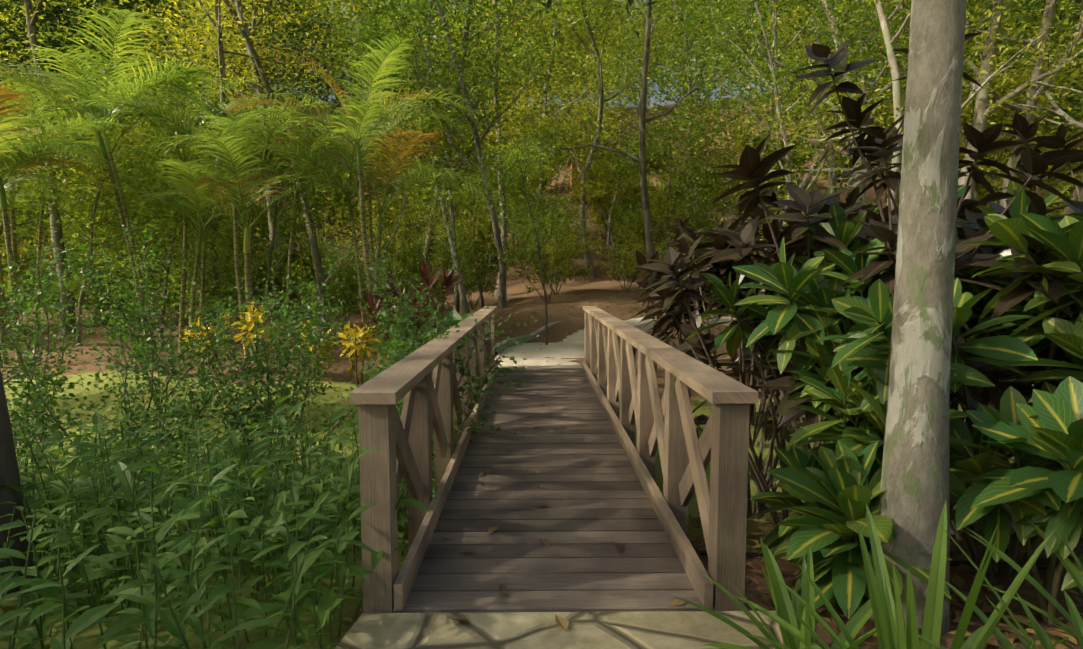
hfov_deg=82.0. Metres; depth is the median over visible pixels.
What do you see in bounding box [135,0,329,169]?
forest tree
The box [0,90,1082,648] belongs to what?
ground
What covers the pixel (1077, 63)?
forest tree
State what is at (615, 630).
flagstone paving
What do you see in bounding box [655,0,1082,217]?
forest tree
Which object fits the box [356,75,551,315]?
tree
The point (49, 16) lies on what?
forest tree
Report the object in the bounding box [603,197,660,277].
understory bush
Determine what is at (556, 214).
understory bush
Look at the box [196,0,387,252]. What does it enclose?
forest tree
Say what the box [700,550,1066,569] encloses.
irrigation hose
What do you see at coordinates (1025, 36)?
forest tree
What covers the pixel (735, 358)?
copper leaf shrub
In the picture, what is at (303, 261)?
understory bush
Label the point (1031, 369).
croton plant
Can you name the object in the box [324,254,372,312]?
understory bush
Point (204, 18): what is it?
forest tree
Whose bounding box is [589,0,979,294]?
forest tree
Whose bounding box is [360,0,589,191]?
forest tree
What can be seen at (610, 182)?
understory bush
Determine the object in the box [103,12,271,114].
forest tree
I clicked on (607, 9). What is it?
forest tree
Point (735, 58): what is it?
forest tree
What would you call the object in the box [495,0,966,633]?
tree
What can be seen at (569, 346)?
garden path
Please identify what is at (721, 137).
tree
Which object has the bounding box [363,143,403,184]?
understory bush
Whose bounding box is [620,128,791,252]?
tree
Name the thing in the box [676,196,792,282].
understory bush
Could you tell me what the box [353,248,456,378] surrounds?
round leaf shrub
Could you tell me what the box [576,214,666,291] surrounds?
understory bush
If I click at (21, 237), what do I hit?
understory bush
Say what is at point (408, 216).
understory bush
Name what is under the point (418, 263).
understory bush
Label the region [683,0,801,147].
forest tree
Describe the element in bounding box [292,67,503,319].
tree
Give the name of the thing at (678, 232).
copper leaf shrub
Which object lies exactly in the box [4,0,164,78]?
forest tree
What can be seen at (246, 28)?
forest tree
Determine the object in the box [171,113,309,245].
tree
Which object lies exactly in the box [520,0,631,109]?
forest tree
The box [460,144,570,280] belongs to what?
tree
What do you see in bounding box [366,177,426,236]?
understory bush
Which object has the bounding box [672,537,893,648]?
blade plant
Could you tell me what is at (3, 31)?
forest tree
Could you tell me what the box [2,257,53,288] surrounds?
understory bush
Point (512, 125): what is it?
tree
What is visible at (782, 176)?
understory bush
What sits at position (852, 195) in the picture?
copper leaf shrub
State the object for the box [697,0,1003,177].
forest tree
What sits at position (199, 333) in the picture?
yellow croton
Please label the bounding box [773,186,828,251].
understory bush
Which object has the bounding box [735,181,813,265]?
understory bush
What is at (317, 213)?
understory bush
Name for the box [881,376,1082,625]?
croton plant
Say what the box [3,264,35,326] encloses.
understory bush
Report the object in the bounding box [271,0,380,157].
forest tree
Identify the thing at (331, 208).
tree
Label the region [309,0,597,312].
forest tree
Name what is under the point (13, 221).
areca palm
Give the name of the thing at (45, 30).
forest tree
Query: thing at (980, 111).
forest tree
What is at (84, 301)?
understory bush
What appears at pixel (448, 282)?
cordyline
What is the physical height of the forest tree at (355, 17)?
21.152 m
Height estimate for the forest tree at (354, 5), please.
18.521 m
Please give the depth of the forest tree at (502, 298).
14.19 m
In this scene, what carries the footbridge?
on the ground
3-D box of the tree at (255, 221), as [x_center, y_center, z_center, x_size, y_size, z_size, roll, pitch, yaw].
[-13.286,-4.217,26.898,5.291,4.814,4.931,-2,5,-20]
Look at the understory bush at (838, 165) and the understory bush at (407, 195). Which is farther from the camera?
the understory bush at (838, 165)
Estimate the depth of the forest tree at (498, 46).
18.13 m
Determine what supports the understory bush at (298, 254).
on the ground
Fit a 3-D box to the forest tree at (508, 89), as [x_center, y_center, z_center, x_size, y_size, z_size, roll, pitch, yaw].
[-3.157,-8.773,29.867,10.388,11.592,9.505,0,5,-1]
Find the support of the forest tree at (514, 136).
on the ground
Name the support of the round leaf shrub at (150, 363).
on the ground
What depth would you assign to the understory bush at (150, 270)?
27.43 m
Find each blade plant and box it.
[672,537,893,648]
[735,501,1072,648]
[918,522,1082,648]
[963,519,1082,648]
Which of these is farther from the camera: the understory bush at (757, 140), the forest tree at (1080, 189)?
the understory bush at (757, 140)
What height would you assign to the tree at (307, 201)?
5.632 m
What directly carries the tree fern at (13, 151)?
on the ground
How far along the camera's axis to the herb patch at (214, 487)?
2.76 m
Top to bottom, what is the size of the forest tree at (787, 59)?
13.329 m
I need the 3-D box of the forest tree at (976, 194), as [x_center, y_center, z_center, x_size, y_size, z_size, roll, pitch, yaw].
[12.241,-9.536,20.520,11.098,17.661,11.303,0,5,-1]
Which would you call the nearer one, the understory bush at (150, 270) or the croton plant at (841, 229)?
the croton plant at (841, 229)
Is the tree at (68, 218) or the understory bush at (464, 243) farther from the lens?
the understory bush at (464, 243)
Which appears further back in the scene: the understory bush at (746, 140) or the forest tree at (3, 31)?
the understory bush at (746, 140)
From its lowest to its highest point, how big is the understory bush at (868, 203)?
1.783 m
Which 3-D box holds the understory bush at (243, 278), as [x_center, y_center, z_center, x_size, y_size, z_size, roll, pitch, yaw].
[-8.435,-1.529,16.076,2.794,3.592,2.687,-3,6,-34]
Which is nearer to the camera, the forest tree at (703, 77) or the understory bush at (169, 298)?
the understory bush at (169, 298)
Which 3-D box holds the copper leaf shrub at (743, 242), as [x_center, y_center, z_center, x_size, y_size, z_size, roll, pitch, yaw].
[2.164,0.367,5.337,3.047,2.902,2.153,1,5,17]
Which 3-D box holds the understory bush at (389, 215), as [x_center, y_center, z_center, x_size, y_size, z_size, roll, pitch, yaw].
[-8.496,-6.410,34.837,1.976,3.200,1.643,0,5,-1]
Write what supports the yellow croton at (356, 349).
on the ground
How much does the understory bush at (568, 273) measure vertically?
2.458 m
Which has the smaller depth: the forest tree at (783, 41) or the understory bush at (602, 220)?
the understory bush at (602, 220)
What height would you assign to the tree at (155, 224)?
5.377 m
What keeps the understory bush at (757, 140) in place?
on the ground
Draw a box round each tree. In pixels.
[0,0,107,292]
[0,0,119,103]
[0,0,228,336]
[0,1,117,112]
[0,11,78,128]
[0,26,232,345]
[0,38,147,248]
[0,168,83,262]
[0,369,35,594]
[2,0,148,210]
[2,102,222,318]
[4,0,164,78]
[11,102,280,347]
[13,111,190,323]
[26,0,451,332]
[28,161,133,279]
[29,115,197,326]
[51,0,194,81]
[51,0,261,161]
[60,82,407,350]
[62,0,390,341]
[79,153,209,271]
[94,0,273,121]
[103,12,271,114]
[111,0,331,254]
[116,145,229,231]
[120,0,333,225]
[122,0,322,311]
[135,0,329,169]
[159,174,286,244]
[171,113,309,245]
[172,0,308,54]
[181,181,298,268]
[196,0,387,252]
[261,104,403,293]
[264,0,600,314]
[268,0,343,102]
[270,0,558,309]
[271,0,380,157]
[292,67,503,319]
[300,0,598,315]
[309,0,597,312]
[310,0,410,120]
[317,2,434,98]
[337,0,449,133]
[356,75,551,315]
[357,6,471,168]
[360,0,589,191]
[390,130,559,307]
[393,12,579,215]
[399,0,626,295]
[401,152,485,238]
[416,1,520,127]
[437,0,855,293]
[457,0,593,136]
[457,85,568,276]
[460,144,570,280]
[463,122,596,344]
[470,0,653,211]
[479,0,673,203]
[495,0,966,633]
[504,0,705,277]
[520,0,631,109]
[521,0,804,268]
[531,5,634,111]
[532,0,748,252]
[552,128,651,250]
[567,91,737,247]
[575,0,654,105]
[585,0,765,218]
[586,0,891,211]
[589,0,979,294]
[616,0,816,216]
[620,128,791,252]
[633,0,699,84]
[640,84,823,282]
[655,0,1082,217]
[671,0,1082,211]
[683,0,782,130]
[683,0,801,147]
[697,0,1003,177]
[714,128,826,216]
[716,0,1075,249]
[716,3,799,112]
[719,0,888,183]
[720,0,888,230]
[737,4,868,123]
[742,0,908,193]
[759,0,881,128]
[760,0,1064,212]
[760,3,908,199]
[780,0,1082,213]
[821,0,1038,134]
[831,1,1074,159]
[857,0,1082,119]
[876,87,1001,207]
[879,0,1082,119]
[880,0,1082,195]
[885,0,1036,59]
[958,41,1082,211]
[958,112,1045,190]
[958,154,1050,206]
[959,0,1082,169]
[964,0,1082,221]
[969,0,1082,116]
[971,0,1082,192]
[977,127,1079,211]
[979,94,1082,213]
[981,110,1082,221]
[984,0,1082,169]
[1006,4,1082,102]
[1039,88,1082,137]
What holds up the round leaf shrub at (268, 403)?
on the ground
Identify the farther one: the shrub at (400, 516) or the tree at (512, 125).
the tree at (512, 125)
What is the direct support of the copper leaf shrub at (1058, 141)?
on the ground
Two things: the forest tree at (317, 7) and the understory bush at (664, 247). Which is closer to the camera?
the understory bush at (664, 247)
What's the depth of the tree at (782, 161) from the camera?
29.38 m
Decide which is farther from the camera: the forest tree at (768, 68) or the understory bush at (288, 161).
the forest tree at (768, 68)
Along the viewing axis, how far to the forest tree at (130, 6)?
41.36 m
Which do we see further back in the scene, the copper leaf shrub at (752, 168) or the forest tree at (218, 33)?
the forest tree at (218, 33)
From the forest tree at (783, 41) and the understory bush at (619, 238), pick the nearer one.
the understory bush at (619, 238)
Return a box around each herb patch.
[0,396,443,648]
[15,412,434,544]
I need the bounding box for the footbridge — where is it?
[349,306,757,612]
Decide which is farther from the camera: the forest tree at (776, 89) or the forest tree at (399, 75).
the forest tree at (399, 75)
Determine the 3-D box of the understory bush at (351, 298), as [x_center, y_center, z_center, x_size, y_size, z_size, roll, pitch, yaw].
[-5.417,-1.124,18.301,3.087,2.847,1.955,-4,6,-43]
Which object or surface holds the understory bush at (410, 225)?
on the ground
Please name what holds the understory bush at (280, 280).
on the ground
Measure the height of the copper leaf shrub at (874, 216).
2.955 m
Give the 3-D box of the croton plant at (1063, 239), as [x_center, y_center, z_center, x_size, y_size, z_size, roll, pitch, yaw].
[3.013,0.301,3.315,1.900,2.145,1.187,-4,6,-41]
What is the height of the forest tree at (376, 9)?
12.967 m
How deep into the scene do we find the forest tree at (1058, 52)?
34.00 m
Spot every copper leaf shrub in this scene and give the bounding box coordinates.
[628,214,960,525]
[634,196,871,519]
[634,218,718,347]
[643,276,825,493]
[664,122,1082,456]
[702,225,810,426]
[708,205,964,500]
[751,33,1082,538]
[753,186,877,254]
[799,123,1082,504]
[961,112,1069,295]
[974,164,1080,462]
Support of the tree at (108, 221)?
on the ground
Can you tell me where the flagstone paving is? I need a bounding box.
[335,611,783,648]
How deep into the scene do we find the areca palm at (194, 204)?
11.12 m
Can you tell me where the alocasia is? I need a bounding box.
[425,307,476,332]
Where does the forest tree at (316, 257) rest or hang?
on the ground
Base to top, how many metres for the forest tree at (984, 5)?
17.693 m
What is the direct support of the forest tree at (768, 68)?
on the ground
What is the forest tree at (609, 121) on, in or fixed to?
on the ground
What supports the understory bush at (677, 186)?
on the ground
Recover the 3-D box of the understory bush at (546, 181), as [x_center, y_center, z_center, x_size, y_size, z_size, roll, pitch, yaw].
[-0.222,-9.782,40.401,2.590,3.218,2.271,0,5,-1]
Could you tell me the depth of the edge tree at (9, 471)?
3.28 m
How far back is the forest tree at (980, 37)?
31.39 m
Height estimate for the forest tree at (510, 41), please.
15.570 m
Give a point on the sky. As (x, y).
(652, 98)
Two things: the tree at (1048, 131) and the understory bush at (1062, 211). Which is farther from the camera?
the tree at (1048, 131)
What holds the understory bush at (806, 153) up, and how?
on the ground
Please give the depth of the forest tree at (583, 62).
52.35 m
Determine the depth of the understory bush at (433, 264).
20.39 m
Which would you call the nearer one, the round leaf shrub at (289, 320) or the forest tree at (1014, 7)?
the round leaf shrub at (289, 320)
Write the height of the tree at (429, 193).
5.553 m
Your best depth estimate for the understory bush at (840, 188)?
27.12 m
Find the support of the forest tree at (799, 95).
on the ground
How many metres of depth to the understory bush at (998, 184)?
11.56 m
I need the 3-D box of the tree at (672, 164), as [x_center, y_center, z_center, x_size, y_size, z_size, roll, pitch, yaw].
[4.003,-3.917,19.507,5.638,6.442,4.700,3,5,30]
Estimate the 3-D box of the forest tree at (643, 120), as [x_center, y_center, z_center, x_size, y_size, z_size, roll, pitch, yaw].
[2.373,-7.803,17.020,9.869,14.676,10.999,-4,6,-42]
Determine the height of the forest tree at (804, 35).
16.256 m
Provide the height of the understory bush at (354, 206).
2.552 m
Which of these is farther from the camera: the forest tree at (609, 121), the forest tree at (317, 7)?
the forest tree at (317, 7)
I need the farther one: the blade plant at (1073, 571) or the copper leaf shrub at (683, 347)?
the copper leaf shrub at (683, 347)
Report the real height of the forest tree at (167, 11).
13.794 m
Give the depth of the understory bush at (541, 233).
24.38 m
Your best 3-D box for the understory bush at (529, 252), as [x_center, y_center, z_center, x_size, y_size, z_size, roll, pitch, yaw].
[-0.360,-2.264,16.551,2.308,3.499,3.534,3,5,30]
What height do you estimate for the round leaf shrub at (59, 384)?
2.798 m
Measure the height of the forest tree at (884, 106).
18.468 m
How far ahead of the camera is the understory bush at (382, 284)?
20.07 m
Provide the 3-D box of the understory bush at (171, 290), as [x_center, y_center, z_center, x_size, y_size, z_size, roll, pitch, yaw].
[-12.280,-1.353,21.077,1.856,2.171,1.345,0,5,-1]
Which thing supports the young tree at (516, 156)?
on the ground
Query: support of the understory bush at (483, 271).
on the ground
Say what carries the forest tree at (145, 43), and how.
on the ground
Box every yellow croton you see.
[178,312,233,376]
[228,302,288,375]
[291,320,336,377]
[330,321,398,387]
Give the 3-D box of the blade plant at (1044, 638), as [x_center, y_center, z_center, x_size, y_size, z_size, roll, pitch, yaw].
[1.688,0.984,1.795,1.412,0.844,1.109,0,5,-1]
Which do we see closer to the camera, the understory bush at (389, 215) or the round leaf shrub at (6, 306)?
the round leaf shrub at (6, 306)
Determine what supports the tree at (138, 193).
on the ground
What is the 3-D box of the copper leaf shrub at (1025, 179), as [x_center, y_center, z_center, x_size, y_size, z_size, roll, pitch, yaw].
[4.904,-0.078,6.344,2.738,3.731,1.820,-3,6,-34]
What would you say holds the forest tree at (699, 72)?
on the ground
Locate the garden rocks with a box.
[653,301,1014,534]
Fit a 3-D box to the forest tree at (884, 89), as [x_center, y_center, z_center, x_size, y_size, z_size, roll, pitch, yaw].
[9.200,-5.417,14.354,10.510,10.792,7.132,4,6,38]
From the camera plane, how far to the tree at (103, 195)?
17.23 m
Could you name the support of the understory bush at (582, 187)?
on the ground
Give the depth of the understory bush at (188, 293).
17.07 m
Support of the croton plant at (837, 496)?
on the ground
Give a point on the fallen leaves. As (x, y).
(698, 542)
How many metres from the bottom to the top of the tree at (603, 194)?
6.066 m
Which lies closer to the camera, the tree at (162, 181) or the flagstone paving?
the flagstone paving
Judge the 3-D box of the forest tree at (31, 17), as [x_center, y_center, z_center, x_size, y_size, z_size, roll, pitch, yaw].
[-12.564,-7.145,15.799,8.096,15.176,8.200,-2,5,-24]
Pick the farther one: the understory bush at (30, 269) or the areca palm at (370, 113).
the understory bush at (30, 269)
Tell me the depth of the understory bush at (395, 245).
25.95 m
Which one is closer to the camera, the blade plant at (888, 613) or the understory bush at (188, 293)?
the blade plant at (888, 613)
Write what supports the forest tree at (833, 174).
on the ground
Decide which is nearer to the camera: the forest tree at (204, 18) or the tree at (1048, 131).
the tree at (1048, 131)
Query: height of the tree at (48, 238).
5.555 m
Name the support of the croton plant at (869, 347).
on the ground
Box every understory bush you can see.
[0,210,53,289]
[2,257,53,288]
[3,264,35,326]
[4,212,121,321]
[21,168,48,236]
[43,253,165,335]
[69,213,156,321]
[83,184,295,325]
[113,209,248,331]
[119,208,231,318]
[124,244,176,275]
[148,262,198,312]
[154,206,277,327]
[155,257,255,326]
[199,244,295,318]
[229,242,269,294]
[239,228,311,304]
[252,253,311,312]
[276,148,318,177]
[280,227,329,295]
[284,189,409,326]
[284,246,327,278]
[293,183,331,222]
[300,237,391,328]
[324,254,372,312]
[325,182,352,224]
[341,193,380,225]
[347,236,415,307]
[352,172,475,337]
[354,201,390,231]
[360,207,419,301]
[360,213,482,337]
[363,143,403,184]
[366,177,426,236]
[381,225,423,270]
[383,185,403,235]
[390,185,439,242]
[392,255,448,312]
[413,226,468,280]
[431,217,525,309]
[434,228,479,265]
[455,172,577,302]
[469,221,511,260]
[511,217,572,268]
[517,219,601,294]
[526,171,589,281]
[527,202,573,228]
[528,150,556,191]
[545,117,580,164]
[546,121,582,160]
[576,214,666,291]
[587,186,642,234]
[590,170,631,202]
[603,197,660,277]
[620,162,640,208]
[625,138,669,171]
[628,171,683,220]
[651,206,712,269]
[658,222,710,274]
[666,172,693,197]
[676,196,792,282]
[688,210,764,276]
[729,118,750,151]
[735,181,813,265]
[752,132,782,150]
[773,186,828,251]
[775,154,798,186]
[792,134,815,168]
[803,184,850,215]
[817,153,853,183]
[865,200,882,211]
[884,185,1082,222]
[988,176,1069,205]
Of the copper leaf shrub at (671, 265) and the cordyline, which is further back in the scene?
the cordyline
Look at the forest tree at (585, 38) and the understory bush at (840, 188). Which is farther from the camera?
the forest tree at (585, 38)
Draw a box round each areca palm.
[0,5,307,360]
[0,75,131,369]
[0,77,163,346]
[70,83,397,357]
[222,34,496,357]
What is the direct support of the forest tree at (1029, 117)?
on the ground
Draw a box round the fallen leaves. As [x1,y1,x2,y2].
[292,294,1082,648]
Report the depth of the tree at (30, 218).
21.84 m
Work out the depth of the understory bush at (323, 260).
16.72 m
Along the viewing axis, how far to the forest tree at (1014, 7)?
28.24 m
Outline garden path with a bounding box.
[495,313,793,367]
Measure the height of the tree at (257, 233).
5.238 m
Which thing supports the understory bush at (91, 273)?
on the ground
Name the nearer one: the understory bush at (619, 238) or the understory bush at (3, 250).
the understory bush at (3, 250)
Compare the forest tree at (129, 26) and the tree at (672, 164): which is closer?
the tree at (672, 164)
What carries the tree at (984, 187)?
on the ground
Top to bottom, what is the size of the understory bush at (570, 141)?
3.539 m
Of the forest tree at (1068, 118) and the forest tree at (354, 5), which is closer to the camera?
the forest tree at (1068, 118)
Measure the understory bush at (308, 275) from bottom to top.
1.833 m
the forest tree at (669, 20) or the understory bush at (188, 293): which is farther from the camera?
the forest tree at (669, 20)
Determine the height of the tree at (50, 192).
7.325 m
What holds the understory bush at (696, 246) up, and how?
on the ground
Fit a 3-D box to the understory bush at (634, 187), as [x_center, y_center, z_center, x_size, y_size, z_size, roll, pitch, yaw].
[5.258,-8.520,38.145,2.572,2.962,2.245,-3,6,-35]
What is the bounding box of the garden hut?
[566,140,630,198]
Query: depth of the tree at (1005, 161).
22.78 m
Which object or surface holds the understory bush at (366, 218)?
on the ground
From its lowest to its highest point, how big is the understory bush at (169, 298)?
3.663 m
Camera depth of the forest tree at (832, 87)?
14.52 m
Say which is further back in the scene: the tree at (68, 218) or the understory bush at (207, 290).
the tree at (68, 218)
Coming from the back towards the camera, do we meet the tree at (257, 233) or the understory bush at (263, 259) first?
the tree at (257, 233)
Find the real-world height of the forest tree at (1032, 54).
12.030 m
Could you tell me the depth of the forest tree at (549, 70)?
27.31 m
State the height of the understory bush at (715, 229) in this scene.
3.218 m
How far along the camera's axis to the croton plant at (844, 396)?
3.31 m
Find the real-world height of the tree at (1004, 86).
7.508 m
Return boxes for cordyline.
[343,259,465,362]
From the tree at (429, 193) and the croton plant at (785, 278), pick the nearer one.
the croton plant at (785, 278)
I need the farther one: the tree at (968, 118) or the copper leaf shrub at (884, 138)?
the tree at (968, 118)
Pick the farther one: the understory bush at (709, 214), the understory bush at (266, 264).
the understory bush at (266, 264)
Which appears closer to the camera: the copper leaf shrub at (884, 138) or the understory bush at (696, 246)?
the copper leaf shrub at (884, 138)
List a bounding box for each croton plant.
[686,237,884,446]
[748,440,951,618]
[767,304,967,507]
[801,184,1010,408]
[817,180,1082,581]
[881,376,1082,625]
[957,188,1082,381]
[975,300,1078,404]
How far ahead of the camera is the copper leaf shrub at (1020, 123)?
5.24 m
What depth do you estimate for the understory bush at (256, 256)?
23.99 m
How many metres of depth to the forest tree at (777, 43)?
17.80 m
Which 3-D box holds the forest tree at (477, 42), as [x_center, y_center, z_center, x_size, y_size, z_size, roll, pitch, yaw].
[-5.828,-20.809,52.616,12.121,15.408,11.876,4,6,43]
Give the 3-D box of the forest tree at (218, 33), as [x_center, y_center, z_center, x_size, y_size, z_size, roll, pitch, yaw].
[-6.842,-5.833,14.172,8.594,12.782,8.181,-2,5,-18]
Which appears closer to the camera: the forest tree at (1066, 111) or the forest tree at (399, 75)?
the forest tree at (1066, 111)
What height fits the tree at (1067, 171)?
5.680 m
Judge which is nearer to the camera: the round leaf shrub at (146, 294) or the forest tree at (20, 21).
the round leaf shrub at (146, 294)
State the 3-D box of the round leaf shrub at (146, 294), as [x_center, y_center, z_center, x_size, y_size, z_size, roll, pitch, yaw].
[-4.929,-0.062,8.079,2.957,2.529,1.694,-4,6,-41]
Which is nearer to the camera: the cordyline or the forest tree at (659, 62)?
the cordyline
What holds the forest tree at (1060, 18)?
on the ground
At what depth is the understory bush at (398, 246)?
18.55 m
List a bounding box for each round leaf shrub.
[0,231,79,374]
[0,241,108,501]
[0,274,342,508]
[7,222,285,412]
[162,282,392,489]
[188,235,360,432]
[346,306,539,524]
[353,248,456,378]
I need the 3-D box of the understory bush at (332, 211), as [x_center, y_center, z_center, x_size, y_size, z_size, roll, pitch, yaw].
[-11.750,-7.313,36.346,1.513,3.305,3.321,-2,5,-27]
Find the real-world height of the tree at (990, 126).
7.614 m
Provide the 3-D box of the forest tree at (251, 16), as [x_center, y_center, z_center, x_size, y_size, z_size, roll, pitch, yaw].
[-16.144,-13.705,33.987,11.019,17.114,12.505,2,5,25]
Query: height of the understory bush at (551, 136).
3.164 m
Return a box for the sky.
[89,0,896,110]
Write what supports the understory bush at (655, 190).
on the ground
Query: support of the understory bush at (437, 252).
on the ground
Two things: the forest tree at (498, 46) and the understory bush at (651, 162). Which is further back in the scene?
the understory bush at (651, 162)
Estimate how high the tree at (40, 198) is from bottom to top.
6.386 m
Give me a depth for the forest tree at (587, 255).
23.69 m
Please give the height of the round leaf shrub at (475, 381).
2.107 m
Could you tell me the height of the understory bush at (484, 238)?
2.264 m
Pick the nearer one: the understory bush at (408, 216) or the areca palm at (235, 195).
the areca palm at (235, 195)
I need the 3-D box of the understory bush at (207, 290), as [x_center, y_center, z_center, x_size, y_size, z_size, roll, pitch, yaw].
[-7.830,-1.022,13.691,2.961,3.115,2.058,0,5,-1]
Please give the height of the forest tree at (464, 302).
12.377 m
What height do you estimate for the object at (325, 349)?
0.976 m
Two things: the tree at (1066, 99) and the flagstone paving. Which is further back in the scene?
the tree at (1066, 99)
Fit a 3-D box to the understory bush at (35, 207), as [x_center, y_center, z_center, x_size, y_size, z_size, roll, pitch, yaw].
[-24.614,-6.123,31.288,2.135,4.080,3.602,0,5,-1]
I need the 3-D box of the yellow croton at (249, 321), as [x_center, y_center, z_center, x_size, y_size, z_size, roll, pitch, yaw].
[-4.348,0.204,9.741,0.784,1.271,0.898,4,6,43]
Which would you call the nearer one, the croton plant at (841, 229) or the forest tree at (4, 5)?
the croton plant at (841, 229)
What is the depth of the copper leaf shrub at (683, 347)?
6.29 m

